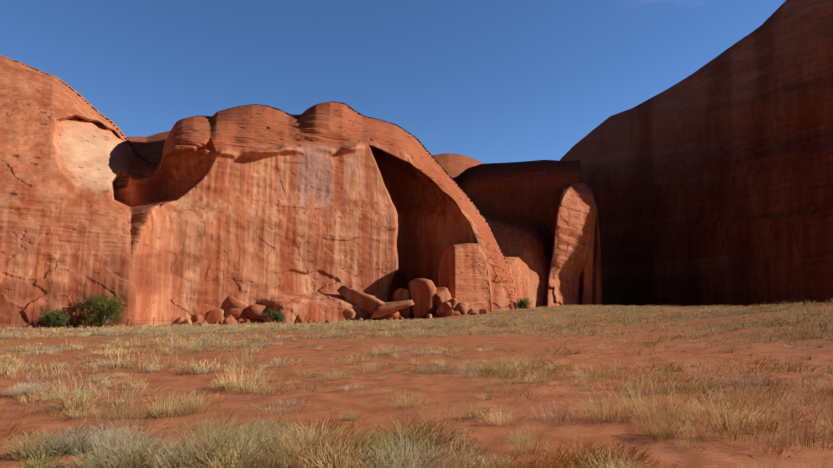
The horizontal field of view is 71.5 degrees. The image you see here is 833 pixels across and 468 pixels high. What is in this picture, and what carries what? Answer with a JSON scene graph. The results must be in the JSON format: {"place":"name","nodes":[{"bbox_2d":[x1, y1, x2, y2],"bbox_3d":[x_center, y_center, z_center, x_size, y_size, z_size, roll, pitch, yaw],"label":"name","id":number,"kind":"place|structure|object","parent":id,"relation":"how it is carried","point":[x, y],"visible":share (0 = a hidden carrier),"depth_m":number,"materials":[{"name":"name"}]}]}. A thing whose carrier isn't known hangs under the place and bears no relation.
{"place":"outdoors","nodes":[
{"label":"outdoors","id":0,"kind":"place"},
{"bbox_2d":[127,131,169,162],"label":"rock","id":1,"kind":"object","parent":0,"point":[150,148],"visible":0.19,"depth_m":250.58,"materials":[{"name":"stone"}]},
{"bbox_2d":[0,55,517,327],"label":"cliff","id":2,"kind":"structure","parent":0,"point":[307,214],"depth_m":112.18,"materials":[{"name":"stone"}]},
{"bbox_2d":[0,0,785,163],"label":"sky","id":3,"kind":"structure","parent":0,"point":[485,81],"materials":[{"name":"blue"}]},
{"bbox_2d":[0,304,832,467],"bbox_3d":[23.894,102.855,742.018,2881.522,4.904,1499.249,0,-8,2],"label":"ground","id":4,"kind":"structure","parent":0,"point":[440,388],"depth_m":18.25,"materials":[{"name":"orange soil"}]},
{"bbox_2d":[37,307,72,327],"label":"green shrub","id":5,"kind":"object","parent":4,"relation":"on","point":[53,319],"visible":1,"depth_m":83.57,"materials":[{"name":"green plant"}]},
{"bbox_2d":[71,292,124,327],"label":"shrub","id":6,"kind":"object","parent":4,"relation":"on","point":[98,320],"visible":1,"depth_m":87.58,"materials":[{"name":"green plant"}]},
{"bbox_2d":[73,317,172,326],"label":"rubble","id":7,"kind":"object","parent":4,"relation":"on","point":[131,320],"visible":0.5,"depth_m":92.96,"materials":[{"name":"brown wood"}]},
{"bbox_2d":[205,308,224,323],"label":"boulder","id":8,"kind":"object","parent":4,"relation":"on","point":[213,316],"visible":0.58,"depth_m":103.40,"materials":[{"name":"stone"}]},
{"bbox_2d":[224,308,246,319],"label":"boulder","id":9,"kind":"object","parent":4,"relation":"on","point":[237,313],"visible":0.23,"depth_m":105.04,"materials":[{"name":"stone"}]},
{"bbox_2d":[224,296,253,322],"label":"boulder","id":10,"kind":"object","parent":4,"relation":"on","point":[231,302],"visible":0.17,"depth_m":105.62,"materials":[{"name":"stone"}]},
{"bbox_2d":[246,304,270,320],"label":"boulder","id":11,"kind":"object","parent":4,"relation":"on","point":[253,311],"visible":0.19,"depth_m":105.98,"materials":[{"name":"stone"}]},
{"bbox_2d":[259,308,286,323],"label":"green shrub","id":12,"kind":"object","parent":4,"relation":"on","point":[279,317],"visible":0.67,"depth_m":102.98,"materials":[{"name":"green plant"}]},
{"bbox_2d":[173,301,487,325],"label":"cliff foot rubble","id":13,"kind":"object","parent":4,"relation":"on","point":[444,309],"visible":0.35,"depth_m":105.92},
{"bbox_2d":[343,308,355,320],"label":"boulder","id":14,"kind":"object","parent":4,"relation":"on","point":[349,313],"visible":0.17,"depth_m":113.67,"materials":[{"name":"stone"}]},
{"bbox_2d":[337,285,398,319],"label":"boulder","id":15,"kind":"object","parent":4,"relation":"on","point":[368,304],"visible":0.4,"depth_m":115.47,"materials":[{"name":"stone"}]},
{"bbox_2d":[369,300,413,319],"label":"boulder","id":16,"kind":"object","parent":4,"relation":"on","point":[386,309],"visible":0.98,"depth_m":114.07,"materials":[{"name":"stone"}]},
{"bbox_2d":[392,288,411,318],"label":"boulder","id":17,"kind":"object","parent":4,"relation":"on","point":[401,294],"visible":0.65,"depth_m":120.72,"materials":[{"name":"stone"}]},
{"bbox_2d":[0,298,832,467],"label":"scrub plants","id":18,"kind":"object","parent":4,"relation":"on","point":[260,447],"visible":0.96,"depth_m":12.74,"materials":[{"name":"beige plant"}]},
{"bbox_2d":[409,278,435,318],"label":"boulder","id":19,"kind":"object","parent":4,"relation":"on","point":[422,293],"visible":0.88,"depth_m":119.25,"materials":[{"name":"stone"}]},
{"bbox_2d":[435,287,451,308],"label":"boulder","id":20,"kind":"object","parent":4,"relation":"on","point":[443,294],"visible":0.4,"depth_m":119.67,"materials":[{"name":"stone"}]},
{"bbox_2d":[446,298,456,310],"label":"boulder","id":21,"kind":"object","parent":4,"relation":"on","point":[453,301],"visible":0.52,"depth_m":118.25,"materials":[{"name":"stone"}]},
{"bbox_2d":[438,243,492,313],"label":"rock block","id":22,"kind":"object","parent":4,"relation":"on","point":[463,274],"visible":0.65,"depth_m":126.55,"materials":[{"name":"stone"}]},
{"bbox_2d":[515,297,530,308],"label":"green shrub","id":23,"kind":"object","parent":4,"relation":"on","point":[520,304],"visible":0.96,"depth_m":144.96,"materials":[{"name":"green plant"}]},
{"bbox_2d":[547,182,602,306],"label":"rock pillar","id":24,"kind":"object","parent":4,"relation":"on","point":[575,275],"visible":0.75,"depth_m":201.85,"materials":[{"name":"stone"}]},
{"bbox_2d":[432,153,482,177],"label":"rock dome","id":25,"kind":"object","parent":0,"point":[454,165],"visible":0.23,"depth_m":675.27,"materials":[{"name":"stone"}]},
{"bbox_2d":[452,160,580,307],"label":"cliff","id":26,"kind":"structure","parent":0,"point":[516,204],"depth_m":217.76,"materials":[{"name":"stone"}]},
{"bbox_2d":[560,0,832,307],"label":"cliff","id":27,"kind":"structure","parent":0,"point":[710,183],"depth_m":261.16,"materials":[{"name":"stone"}]}
]}

